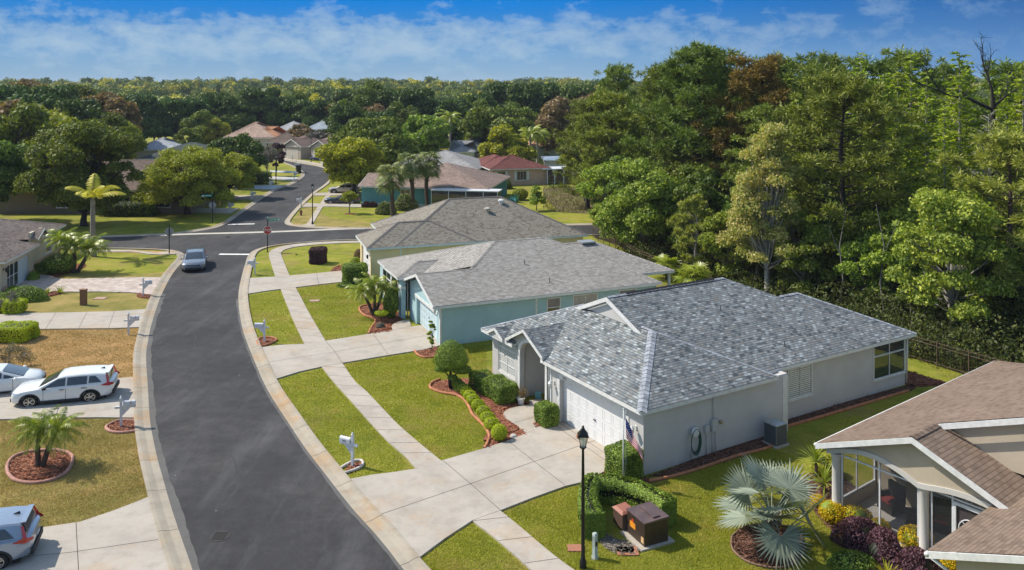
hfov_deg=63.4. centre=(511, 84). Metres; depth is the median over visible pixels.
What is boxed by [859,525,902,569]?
purple shrub
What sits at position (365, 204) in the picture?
wall shrub
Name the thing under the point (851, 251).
understorey tree
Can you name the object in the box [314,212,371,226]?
dry lawn
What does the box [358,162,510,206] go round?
teal house
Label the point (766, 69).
pine tree
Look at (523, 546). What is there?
sidewalk
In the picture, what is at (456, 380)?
boxwood ball
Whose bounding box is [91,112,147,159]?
broadleaf tree
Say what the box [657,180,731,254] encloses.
understorey tree
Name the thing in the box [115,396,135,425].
mailbox
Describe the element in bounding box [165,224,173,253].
stop sign
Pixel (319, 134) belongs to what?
grey tree
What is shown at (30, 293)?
round shrub
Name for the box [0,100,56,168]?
broadleaf tree
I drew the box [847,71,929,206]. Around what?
cypress tree
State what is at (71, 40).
sky
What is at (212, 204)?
street sign
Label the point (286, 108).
broadleaf tree
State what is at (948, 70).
pine tree
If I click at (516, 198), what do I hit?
garden chair
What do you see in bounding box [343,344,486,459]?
lawn grass
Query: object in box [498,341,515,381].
window
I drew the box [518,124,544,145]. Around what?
royal palm
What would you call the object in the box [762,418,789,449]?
air conditioner
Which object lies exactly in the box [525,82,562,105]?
broadleaf tree
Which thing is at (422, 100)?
broadleaf tree
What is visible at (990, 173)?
cypress tree
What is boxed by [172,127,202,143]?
broadleaf tree
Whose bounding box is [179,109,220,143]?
broadleaf tree
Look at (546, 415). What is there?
clipped hedge
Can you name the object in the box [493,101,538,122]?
broadleaf tree
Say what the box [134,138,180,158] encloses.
silver roof house
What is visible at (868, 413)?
lawn grass
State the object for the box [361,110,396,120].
broadleaf tree
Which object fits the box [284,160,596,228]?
kerb
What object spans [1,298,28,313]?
cube shrub
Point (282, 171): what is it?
driveway
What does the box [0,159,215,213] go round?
shaded brown house
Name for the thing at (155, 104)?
broadleaf tree
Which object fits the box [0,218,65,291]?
ivory house
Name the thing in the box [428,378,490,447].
bed edging
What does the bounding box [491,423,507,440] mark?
boxwood ball
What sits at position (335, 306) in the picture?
lawn grass
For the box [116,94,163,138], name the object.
broadleaf tree
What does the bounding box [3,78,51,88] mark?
broadleaf tree
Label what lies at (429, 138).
oak tree
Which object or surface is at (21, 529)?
silver blue suv
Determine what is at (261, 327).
mailbox
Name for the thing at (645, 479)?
mulch bed
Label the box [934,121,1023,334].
pine tree
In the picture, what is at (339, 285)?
shrub
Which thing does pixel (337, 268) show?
mulch bed
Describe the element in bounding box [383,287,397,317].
cone cypress
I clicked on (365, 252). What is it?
garage door
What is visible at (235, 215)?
kerb
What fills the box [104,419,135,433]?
bed edging
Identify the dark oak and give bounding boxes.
[327,116,423,165]
[456,105,534,151]
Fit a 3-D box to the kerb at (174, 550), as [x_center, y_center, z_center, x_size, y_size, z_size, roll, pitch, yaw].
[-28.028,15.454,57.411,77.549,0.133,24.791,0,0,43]
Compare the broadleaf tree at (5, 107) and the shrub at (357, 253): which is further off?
the broadleaf tree at (5, 107)
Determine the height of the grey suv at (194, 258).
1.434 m
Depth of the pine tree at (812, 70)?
77.48 m
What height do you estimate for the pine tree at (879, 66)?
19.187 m
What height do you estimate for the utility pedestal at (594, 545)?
0.840 m
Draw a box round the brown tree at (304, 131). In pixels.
[286,123,312,137]
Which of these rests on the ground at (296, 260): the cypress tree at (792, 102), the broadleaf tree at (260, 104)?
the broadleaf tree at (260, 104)
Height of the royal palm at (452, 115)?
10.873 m
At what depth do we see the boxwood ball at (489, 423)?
37.18 m
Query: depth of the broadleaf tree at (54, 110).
141.77 m
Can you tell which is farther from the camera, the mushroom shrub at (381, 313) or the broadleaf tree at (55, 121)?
the broadleaf tree at (55, 121)
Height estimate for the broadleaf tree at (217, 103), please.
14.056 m
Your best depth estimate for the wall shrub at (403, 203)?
102.16 m
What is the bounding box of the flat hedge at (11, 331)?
[0,320,40,342]
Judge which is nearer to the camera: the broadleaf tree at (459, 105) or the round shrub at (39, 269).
the round shrub at (39, 269)
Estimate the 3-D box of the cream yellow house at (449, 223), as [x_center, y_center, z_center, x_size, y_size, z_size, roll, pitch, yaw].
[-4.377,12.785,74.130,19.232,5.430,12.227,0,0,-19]
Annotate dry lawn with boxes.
[0,328,138,377]
[0,419,147,526]
[9,293,148,313]
[58,272,163,278]
[99,250,164,253]
[291,207,316,224]
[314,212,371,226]
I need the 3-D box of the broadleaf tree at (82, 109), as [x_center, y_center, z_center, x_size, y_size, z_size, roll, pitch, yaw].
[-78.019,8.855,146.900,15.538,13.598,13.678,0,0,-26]
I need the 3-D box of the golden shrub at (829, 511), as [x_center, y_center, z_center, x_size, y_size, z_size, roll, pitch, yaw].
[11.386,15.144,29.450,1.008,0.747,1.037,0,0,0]
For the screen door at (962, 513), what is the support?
in the tan house at (958, 442)
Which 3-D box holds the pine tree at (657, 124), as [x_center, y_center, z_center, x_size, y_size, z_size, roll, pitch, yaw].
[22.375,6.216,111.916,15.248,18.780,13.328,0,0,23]
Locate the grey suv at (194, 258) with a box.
[180,247,208,270]
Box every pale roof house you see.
[281,121,300,130]
[309,121,329,129]
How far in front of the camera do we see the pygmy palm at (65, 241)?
68.30 m
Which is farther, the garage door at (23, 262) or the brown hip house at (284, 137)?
the brown hip house at (284, 137)
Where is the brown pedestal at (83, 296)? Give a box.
[79,289,87,304]
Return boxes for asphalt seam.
[193,269,292,569]
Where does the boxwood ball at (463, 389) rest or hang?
on the mulch bed at (497, 410)
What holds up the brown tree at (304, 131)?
on the ground at (296, 260)
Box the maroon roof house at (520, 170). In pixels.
[479,154,571,184]
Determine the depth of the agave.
26.16 m
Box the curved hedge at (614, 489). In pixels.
[577,472,677,540]
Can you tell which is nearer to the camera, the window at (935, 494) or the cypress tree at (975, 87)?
the window at (935, 494)
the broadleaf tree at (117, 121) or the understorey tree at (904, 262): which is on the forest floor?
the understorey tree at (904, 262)
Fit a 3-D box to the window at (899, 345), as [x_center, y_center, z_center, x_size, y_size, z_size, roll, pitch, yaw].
[19.203,13.325,42.213,2.550,0.650,0.065,0,0,-31]
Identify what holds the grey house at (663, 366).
on the ground at (296, 260)
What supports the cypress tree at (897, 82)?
on the forest floor
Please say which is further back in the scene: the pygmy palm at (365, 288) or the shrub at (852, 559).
the pygmy palm at (365, 288)
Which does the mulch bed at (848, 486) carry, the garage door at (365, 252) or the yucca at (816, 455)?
the yucca at (816, 455)
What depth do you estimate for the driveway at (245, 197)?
113.70 m
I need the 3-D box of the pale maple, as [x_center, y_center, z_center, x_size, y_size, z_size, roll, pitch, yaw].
[18.229,9.035,60.362,7.179,13.149,5.704,0,0,17]
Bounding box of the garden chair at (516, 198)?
[511,195,518,202]
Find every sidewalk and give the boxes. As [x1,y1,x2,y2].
[97,250,175,254]
[269,241,573,569]
[284,158,322,165]
[303,192,330,225]
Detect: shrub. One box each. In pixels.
[0,291,9,297]
[0,298,8,313]
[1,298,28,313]
[3,285,48,302]
[5,285,17,290]
[26,270,39,280]
[34,262,55,274]
[40,252,76,273]
[96,200,159,216]
[251,171,271,183]
[308,246,327,264]
[336,282,361,288]
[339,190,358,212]
[341,262,367,284]
[349,257,359,263]
[353,249,359,257]
[361,201,369,207]
[369,201,377,207]
[374,310,387,320]
[375,201,396,214]
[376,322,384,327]
[394,193,418,210]
[507,179,512,189]
[512,188,528,199]
[809,493,825,507]
[818,500,845,524]
[825,549,878,569]
[829,515,884,549]
[837,504,872,520]
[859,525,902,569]
[871,517,891,531]
[889,546,943,569]
[897,524,934,549]
[936,559,955,569]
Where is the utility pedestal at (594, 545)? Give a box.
[591,532,597,560]
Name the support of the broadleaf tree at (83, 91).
on the ground at (296, 260)
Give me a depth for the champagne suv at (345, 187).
118.33 m
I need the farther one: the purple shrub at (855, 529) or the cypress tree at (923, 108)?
the cypress tree at (923, 108)
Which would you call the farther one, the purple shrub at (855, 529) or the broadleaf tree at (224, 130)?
the broadleaf tree at (224, 130)
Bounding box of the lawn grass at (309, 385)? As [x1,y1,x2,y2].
[278,369,412,478]
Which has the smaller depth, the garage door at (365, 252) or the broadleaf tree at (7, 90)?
the garage door at (365, 252)
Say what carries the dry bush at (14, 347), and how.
on the dry lawn at (103, 345)
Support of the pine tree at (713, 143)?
on the forest floor
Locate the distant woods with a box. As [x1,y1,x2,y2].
[0,76,1021,128]
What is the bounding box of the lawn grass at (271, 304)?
[249,289,303,345]
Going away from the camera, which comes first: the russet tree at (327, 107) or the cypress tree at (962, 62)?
the cypress tree at (962, 62)
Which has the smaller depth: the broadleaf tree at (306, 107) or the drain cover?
the drain cover
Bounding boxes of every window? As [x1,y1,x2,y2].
[7,263,13,286]
[14,260,18,284]
[45,236,51,254]
[117,194,132,201]
[154,201,170,207]
[382,267,390,283]
[400,189,409,198]
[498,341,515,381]
[517,171,526,180]
[544,149,549,155]
[547,297,560,311]
[573,293,597,305]
[619,288,636,293]
[787,363,813,402]
[873,339,904,356]
[873,349,905,381]
[930,491,972,506]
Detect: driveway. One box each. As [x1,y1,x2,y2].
[0,309,144,329]
[0,377,133,419]
[1,497,168,569]
[16,275,160,294]
[191,208,238,213]
[233,195,261,199]
[235,185,282,189]
[248,271,341,294]
[262,325,438,378]
[269,176,300,180]
[270,170,295,172]
[302,203,360,207]
[313,192,360,195]
[351,421,604,557]
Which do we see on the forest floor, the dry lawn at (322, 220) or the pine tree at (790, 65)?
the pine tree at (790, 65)
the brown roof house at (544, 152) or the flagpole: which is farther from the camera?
the brown roof house at (544, 152)
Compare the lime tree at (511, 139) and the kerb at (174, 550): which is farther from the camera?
the lime tree at (511, 139)
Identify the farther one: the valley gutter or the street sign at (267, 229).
the valley gutter
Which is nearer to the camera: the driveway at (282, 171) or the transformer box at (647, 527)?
the transformer box at (647, 527)
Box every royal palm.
[435,109,462,148]
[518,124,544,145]
[528,128,549,162]
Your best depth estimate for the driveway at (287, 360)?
48.36 m
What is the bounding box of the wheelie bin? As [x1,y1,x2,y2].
[296,165,301,172]
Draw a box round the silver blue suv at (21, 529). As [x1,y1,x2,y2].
[0,504,42,569]
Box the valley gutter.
[161,229,343,235]
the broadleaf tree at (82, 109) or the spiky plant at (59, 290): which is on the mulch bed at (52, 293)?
the spiky plant at (59, 290)
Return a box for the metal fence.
[593,225,1007,372]
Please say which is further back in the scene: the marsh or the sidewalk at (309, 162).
the sidewalk at (309, 162)
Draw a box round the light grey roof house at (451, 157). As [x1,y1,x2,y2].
[392,150,481,170]
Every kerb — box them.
[83,162,304,237]
[108,248,191,569]
[238,234,617,569]
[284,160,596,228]
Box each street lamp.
[311,183,313,223]
[577,425,588,569]
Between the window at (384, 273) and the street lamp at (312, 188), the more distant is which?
the street lamp at (312, 188)
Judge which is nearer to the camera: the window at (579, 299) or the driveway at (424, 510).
the driveway at (424, 510)
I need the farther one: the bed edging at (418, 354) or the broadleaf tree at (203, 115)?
the broadleaf tree at (203, 115)
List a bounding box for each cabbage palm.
[373,165,406,215]
[394,152,424,209]
[413,152,444,205]
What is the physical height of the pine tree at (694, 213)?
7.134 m
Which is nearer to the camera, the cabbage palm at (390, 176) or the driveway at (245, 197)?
the cabbage palm at (390, 176)
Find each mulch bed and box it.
[9,451,70,480]
[43,291,61,296]
[45,263,85,277]
[109,420,134,430]
[137,293,151,298]
[259,337,275,344]
[330,264,341,271]
[345,461,361,472]
[360,303,402,333]
[417,346,438,355]
[431,378,528,446]
[594,471,649,483]
[600,533,638,555]
[648,385,914,476]
[731,525,802,565]
[803,472,898,569]
[905,371,945,386]
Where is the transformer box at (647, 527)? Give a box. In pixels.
[620,501,674,551]
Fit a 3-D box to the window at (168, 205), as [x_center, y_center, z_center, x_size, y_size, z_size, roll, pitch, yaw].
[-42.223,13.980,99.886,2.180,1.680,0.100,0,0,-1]
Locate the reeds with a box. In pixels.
[543,184,602,212]
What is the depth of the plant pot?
40.06 m
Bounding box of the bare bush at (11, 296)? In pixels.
[0,290,17,313]
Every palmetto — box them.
[648,253,680,279]
[673,261,712,282]
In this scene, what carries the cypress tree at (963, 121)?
on the forest floor
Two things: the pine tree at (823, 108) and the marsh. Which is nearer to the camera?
the pine tree at (823, 108)
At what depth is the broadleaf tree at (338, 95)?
219.62 m
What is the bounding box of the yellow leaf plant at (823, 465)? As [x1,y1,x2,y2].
[810,454,843,478]
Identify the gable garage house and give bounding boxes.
[281,133,328,159]
[308,137,330,160]
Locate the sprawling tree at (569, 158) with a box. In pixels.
[559,133,603,200]
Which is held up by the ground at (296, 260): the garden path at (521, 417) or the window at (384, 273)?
the garden path at (521, 417)
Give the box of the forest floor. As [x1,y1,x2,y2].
[594,156,1023,373]
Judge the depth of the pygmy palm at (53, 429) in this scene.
33.43 m
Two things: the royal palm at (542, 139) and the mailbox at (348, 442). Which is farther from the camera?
the royal palm at (542, 139)
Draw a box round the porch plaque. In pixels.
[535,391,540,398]
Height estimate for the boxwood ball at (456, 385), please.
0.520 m
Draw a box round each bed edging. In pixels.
[5,448,74,483]
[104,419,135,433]
[256,336,277,346]
[340,459,364,473]
[358,302,381,333]
[414,349,436,357]
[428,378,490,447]
[648,389,909,481]
[730,523,804,568]
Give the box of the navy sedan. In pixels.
[324,194,360,203]
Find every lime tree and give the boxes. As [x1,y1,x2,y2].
[314,135,387,193]
[477,123,537,161]
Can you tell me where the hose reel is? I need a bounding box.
[690,427,701,461]
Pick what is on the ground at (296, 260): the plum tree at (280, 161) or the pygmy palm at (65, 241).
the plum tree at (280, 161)
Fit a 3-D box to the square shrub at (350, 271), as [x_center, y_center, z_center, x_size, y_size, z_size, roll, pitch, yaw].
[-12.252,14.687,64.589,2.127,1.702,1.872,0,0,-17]
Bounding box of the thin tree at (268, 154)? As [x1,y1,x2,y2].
[258,146,278,170]
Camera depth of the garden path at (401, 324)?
53.42 m
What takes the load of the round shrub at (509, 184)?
on the ground at (296, 260)
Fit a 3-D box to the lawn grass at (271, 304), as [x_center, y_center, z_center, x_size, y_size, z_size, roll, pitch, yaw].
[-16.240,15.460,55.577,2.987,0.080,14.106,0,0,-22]
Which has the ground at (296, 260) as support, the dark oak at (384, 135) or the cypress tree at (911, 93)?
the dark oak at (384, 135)
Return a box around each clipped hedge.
[468,369,499,393]
[481,374,518,404]
[533,400,559,427]
[604,439,643,478]
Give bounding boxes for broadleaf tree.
[0,83,30,101]
[0,99,35,138]
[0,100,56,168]
[0,119,16,141]
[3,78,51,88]
[6,92,59,108]
[27,84,77,99]
[36,105,79,130]
[48,97,103,121]
[49,107,73,117]
[75,85,103,106]
[81,91,142,125]
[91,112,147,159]
[109,121,142,159]
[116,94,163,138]
[127,92,173,125]
[148,96,201,140]
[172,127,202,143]
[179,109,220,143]
[182,96,222,127]
[198,91,233,132]
[201,117,231,144]
[218,94,263,133]
[237,87,283,125]
[263,95,300,126]
[279,91,308,122]
[284,99,328,125]
[321,89,368,120]
[323,104,360,133]
[336,93,373,123]
[351,79,386,106]
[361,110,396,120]
[363,103,386,113]
[369,87,404,108]
[385,101,421,129]
[392,87,434,115]
[420,99,438,114]
[424,98,470,142]
[454,93,489,135]
[469,94,499,107]
[479,81,513,107]
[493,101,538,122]
[500,82,545,121]
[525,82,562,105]
[559,83,595,100]
[570,91,595,115]
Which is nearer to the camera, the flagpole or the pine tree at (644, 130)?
the flagpole
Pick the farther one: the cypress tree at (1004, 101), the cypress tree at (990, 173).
the cypress tree at (1004, 101)
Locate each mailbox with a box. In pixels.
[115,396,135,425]
[124,312,138,334]
[139,277,151,295]
[227,202,233,211]
[247,258,257,274]
[254,319,268,341]
[339,432,357,465]
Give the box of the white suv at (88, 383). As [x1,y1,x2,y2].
[10,364,119,406]
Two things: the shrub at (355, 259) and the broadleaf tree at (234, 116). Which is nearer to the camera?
the shrub at (355, 259)
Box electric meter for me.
[704,397,722,454]
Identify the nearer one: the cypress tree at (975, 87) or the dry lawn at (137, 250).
the dry lawn at (137, 250)
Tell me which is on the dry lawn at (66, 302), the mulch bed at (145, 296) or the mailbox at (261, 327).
the mulch bed at (145, 296)
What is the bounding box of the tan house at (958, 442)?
[814,360,1023,569]
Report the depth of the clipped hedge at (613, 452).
32.51 m
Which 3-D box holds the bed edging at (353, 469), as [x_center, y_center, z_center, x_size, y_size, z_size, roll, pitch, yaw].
[-6.486,15.450,33.597,0.778,0.120,1.284,0,0,39]
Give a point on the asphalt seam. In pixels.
(228, 451)
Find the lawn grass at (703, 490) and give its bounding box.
[503,448,847,569]
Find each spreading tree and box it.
[130,143,241,214]
[217,152,262,189]
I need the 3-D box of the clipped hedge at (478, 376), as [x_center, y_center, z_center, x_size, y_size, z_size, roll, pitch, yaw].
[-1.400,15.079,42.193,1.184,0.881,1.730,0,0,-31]
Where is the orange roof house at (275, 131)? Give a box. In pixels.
[253,126,285,148]
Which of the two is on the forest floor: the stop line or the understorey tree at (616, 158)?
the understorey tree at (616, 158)
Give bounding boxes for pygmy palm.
[6,404,89,466]
[41,227,112,272]
[344,272,399,315]
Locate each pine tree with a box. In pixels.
[544,97,635,208]
[555,88,653,200]
[568,61,657,161]
[580,90,655,183]
[598,59,714,168]
[620,39,759,178]
[634,65,712,166]
[658,45,758,212]
[665,193,722,266]
[682,68,739,161]
[688,52,816,176]
[695,102,831,211]
[719,50,842,177]
[749,67,952,294]
[783,58,869,191]
[786,49,853,102]
[798,115,897,214]
[843,51,938,183]
[876,43,977,177]
[913,62,990,173]
[933,56,1023,179]
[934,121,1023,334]
[971,87,1022,180]
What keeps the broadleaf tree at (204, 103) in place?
on the ground at (296, 260)
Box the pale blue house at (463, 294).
[377,237,674,345]
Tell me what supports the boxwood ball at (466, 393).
on the mulch bed at (497, 410)
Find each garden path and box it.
[392,319,410,329]
[503,397,542,432]
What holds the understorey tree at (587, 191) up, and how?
on the forest floor
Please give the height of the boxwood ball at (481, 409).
0.493 m
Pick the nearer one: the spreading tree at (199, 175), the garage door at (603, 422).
the garage door at (603, 422)
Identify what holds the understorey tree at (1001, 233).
on the forest floor
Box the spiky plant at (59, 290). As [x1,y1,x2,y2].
[50,285,68,292]
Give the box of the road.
[61,160,610,569]
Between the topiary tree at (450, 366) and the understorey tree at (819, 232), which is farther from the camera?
the understorey tree at (819, 232)
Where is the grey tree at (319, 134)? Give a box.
[305,129,332,138]
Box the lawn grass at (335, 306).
[297,283,377,339]
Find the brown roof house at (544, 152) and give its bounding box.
[528,141,575,158]
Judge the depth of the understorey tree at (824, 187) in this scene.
68.49 m
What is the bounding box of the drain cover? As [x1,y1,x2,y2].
[209,530,230,541]
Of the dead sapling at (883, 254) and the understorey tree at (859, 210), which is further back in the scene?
the understorey tree at (859, 210)
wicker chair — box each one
[876,479,905,515]
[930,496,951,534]
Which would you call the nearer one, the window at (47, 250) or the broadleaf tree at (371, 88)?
the window at (47, 250)
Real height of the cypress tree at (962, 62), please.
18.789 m
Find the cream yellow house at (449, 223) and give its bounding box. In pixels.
[356,196,587,276]
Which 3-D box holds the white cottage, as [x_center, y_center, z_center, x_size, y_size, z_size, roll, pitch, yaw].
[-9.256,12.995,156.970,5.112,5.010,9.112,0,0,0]
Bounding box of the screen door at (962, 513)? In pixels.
[953,500,981,563]
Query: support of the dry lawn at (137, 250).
on the ground at (296, 260)
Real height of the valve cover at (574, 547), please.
0.050 m
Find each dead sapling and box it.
[828,212,845,302]
[876,205,897,312]
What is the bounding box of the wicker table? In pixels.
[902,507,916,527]
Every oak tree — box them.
[0,139,33,202]
[10,118,148,226]
[206,132,268,171]
[401,114,451,151]
[592,156,681,253]
[882,187,1023,338]
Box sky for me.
[0,0,1023,83]
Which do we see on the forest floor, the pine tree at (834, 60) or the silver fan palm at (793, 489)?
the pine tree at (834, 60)
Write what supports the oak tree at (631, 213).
on the forest floor
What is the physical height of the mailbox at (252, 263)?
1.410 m
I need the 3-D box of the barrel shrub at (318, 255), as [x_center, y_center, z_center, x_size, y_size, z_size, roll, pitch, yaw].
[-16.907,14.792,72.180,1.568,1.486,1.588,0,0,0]
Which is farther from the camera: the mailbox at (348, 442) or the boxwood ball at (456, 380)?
the boxwood ball at (456, 380)
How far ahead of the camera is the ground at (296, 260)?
41.38 m
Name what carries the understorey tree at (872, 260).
on the forest floor
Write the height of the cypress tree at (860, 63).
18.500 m
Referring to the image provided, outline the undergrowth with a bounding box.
[616,209,1023,371]
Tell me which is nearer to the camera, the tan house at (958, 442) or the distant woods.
the tan house at (958, 442)
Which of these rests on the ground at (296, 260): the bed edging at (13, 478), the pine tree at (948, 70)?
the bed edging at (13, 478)
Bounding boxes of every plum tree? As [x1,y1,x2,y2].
[266,142,285,161]
[269,154,284,175]
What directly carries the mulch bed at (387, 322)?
on the ground at (296, 260)
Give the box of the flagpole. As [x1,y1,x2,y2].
[622,408,642,475]
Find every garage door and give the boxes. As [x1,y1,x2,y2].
[19,255,27,282]
[287,149,297,158]
[363,247,369,274]
[420,301,436,338]
[564,381,625,445]
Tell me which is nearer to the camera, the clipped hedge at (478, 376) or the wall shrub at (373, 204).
the clipped hedge at (478, 376)
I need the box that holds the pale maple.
[713,121,801,292]
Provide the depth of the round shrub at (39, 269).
67.83 m
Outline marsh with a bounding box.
[543,186,597,213]
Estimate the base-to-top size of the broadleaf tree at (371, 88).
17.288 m
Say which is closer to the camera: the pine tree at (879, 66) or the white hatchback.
the white hatchback
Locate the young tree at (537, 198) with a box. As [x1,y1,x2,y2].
[528,185,545,210]
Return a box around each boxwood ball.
[451,378,462,387]
[454,380,464,389]
[458,383,468,391]
[460,385,471,394]
[463,390,475,398]
[466,393,479,404]
[471,398,484,410]
[476,405,490,415]
[480,411,495,421]
[483,417,499,429]
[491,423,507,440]
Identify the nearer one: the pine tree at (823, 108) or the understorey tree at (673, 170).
the pine tree at (823, 108)
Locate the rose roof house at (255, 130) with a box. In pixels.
[223,122,274,137]
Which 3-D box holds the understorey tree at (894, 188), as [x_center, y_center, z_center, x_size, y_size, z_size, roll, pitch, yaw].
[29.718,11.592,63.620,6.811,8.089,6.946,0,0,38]
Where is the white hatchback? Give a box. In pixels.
[0,363,45,391]
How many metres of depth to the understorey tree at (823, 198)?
66.09 m
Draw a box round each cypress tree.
[784,76,809,177]
[784,93,811,188]
[831,53,878,180]
[845,71,891,176]
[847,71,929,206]
[863,71,930,186]
[890,53,939,185]
[904,69,952,188]
[910,106,966,193]
[918,73,993,194]
[920,51,998,188]
[938,62,990,175]
[957,109,1016,206]
[976,73,1020,178]
[992,61,1023,189]
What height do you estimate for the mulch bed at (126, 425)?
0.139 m
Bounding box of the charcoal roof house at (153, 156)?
[137,142,238,160]
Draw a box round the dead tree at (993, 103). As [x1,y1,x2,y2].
[903,29,1020,178]
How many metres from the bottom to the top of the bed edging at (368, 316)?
0.140 m
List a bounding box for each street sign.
[202,193,215,223]
[263,217,279,251]
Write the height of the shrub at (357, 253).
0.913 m
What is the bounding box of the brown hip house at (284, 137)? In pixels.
[265,127,303,152]
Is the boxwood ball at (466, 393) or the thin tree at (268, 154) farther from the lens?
the thin tree at (268, 154)
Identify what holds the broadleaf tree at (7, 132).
on the ground at (296, 260)
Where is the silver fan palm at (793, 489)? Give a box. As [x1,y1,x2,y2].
[711,452,830,569]
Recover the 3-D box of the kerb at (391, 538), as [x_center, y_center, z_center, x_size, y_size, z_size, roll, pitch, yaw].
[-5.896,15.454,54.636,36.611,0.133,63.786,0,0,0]
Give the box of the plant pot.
[514,387,528,404]
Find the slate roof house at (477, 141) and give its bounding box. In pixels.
[469,138,484,157]
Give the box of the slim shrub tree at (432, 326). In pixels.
[426,321,435,349]
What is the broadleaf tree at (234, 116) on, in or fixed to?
on the ground at (296, 260)
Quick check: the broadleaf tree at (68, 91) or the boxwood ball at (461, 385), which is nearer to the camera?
the boxwood ball at (461, 385)
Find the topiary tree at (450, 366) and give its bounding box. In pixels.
[433,340,471,387]
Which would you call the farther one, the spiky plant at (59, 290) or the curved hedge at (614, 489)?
the spiky plant at (59, 290)
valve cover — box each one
[567,544,580,551]
[616,546,638,555]
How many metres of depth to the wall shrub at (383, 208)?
99.01 m
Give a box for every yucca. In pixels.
[797,442,831,480]
[803,462,843,495]
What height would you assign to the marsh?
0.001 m
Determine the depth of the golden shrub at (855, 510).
29.03 m
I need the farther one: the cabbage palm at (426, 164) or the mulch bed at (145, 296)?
the cabbage palm at (426, 164)
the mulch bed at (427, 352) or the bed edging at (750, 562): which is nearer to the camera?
the bed edging at (750, 562)
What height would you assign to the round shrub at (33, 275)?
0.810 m
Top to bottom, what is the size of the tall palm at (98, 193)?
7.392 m
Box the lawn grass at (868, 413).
[786,357,986,463]
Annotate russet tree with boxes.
[310,103,332,115]
[534,96,577,150]
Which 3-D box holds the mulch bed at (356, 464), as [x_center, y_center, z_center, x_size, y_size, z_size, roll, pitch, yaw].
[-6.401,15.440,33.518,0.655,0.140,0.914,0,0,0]
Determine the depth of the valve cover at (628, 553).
27.46 m
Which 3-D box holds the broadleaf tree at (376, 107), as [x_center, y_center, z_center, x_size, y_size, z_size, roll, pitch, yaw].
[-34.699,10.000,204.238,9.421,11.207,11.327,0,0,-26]
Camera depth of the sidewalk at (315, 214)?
98.84 m
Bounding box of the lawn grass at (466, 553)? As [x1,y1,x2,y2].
[421,522,527,569]
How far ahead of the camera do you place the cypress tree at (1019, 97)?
63.96 m
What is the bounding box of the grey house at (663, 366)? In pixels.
[481,277,916,474]
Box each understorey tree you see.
[575,164,615,217]
[587,202,609,229]
[602,152,645,194]
[605,177,629,201]
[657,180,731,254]
[660,160,708,180]
[678,168,732,228]
[697,211,760,279]
[721,200,780,279]
[752,186,822,254]
[760,208,835,280]
[774,240,836,294]
[785,186,826,242]
[806,174,869,214]
[807,221,861,297]
[808,195,879,275]
[832,239,894,310]
[854,197,921,275]
[854,220,928,309]
[864,183,925,240]
[889,256,940,317]
[957,269,1023,335]
[958,175,1022,211]
[964,213,1023,309]
[981,198,1004,209]
[996,210,1023,251]
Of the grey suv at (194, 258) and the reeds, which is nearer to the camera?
the grey suv at (194, 258)
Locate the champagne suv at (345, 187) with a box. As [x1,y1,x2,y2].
[328,183,360,192]
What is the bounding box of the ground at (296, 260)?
[0,124,1016,569]
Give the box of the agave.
[875,557,900,569]
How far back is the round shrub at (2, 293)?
59.44 m
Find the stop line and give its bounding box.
[219,254,248,254]
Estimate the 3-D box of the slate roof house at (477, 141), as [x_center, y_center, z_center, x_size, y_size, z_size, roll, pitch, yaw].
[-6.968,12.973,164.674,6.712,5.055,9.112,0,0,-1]
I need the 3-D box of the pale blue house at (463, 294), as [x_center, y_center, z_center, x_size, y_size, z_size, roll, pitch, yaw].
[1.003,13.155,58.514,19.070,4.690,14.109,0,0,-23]
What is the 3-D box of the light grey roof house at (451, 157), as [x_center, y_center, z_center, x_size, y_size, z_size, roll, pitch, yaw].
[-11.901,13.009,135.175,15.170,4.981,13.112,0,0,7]
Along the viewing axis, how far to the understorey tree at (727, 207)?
65.96 m
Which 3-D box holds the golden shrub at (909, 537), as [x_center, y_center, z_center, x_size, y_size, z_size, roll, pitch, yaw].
[13.423,15.078,27.555,1.209,0.887,0.826,0,0,0]
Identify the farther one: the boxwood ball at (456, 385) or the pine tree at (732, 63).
the pine tree at (732, 63)
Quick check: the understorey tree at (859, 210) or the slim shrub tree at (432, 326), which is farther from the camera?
the understorey tree at (859, 210)
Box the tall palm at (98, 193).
[65,173,125,256]
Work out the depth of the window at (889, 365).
42.18 m
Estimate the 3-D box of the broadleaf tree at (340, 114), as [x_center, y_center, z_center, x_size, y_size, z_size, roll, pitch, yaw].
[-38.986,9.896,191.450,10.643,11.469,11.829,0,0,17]
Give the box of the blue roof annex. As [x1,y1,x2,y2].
[541,156,573,173]
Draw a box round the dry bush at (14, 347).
[0,343,38,364]
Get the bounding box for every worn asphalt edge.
[146,294,199,569]
[236,299,403,569]
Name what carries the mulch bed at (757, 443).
on the ground at (296, 260)
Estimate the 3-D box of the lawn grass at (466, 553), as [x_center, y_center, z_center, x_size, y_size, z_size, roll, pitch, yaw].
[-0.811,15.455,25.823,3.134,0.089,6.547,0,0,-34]
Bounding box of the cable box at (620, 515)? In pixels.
[612,502,630,529]
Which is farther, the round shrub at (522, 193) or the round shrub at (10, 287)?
the round shrub at (522, 193)
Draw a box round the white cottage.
[449,140,476,156]
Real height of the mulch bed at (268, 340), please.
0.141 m

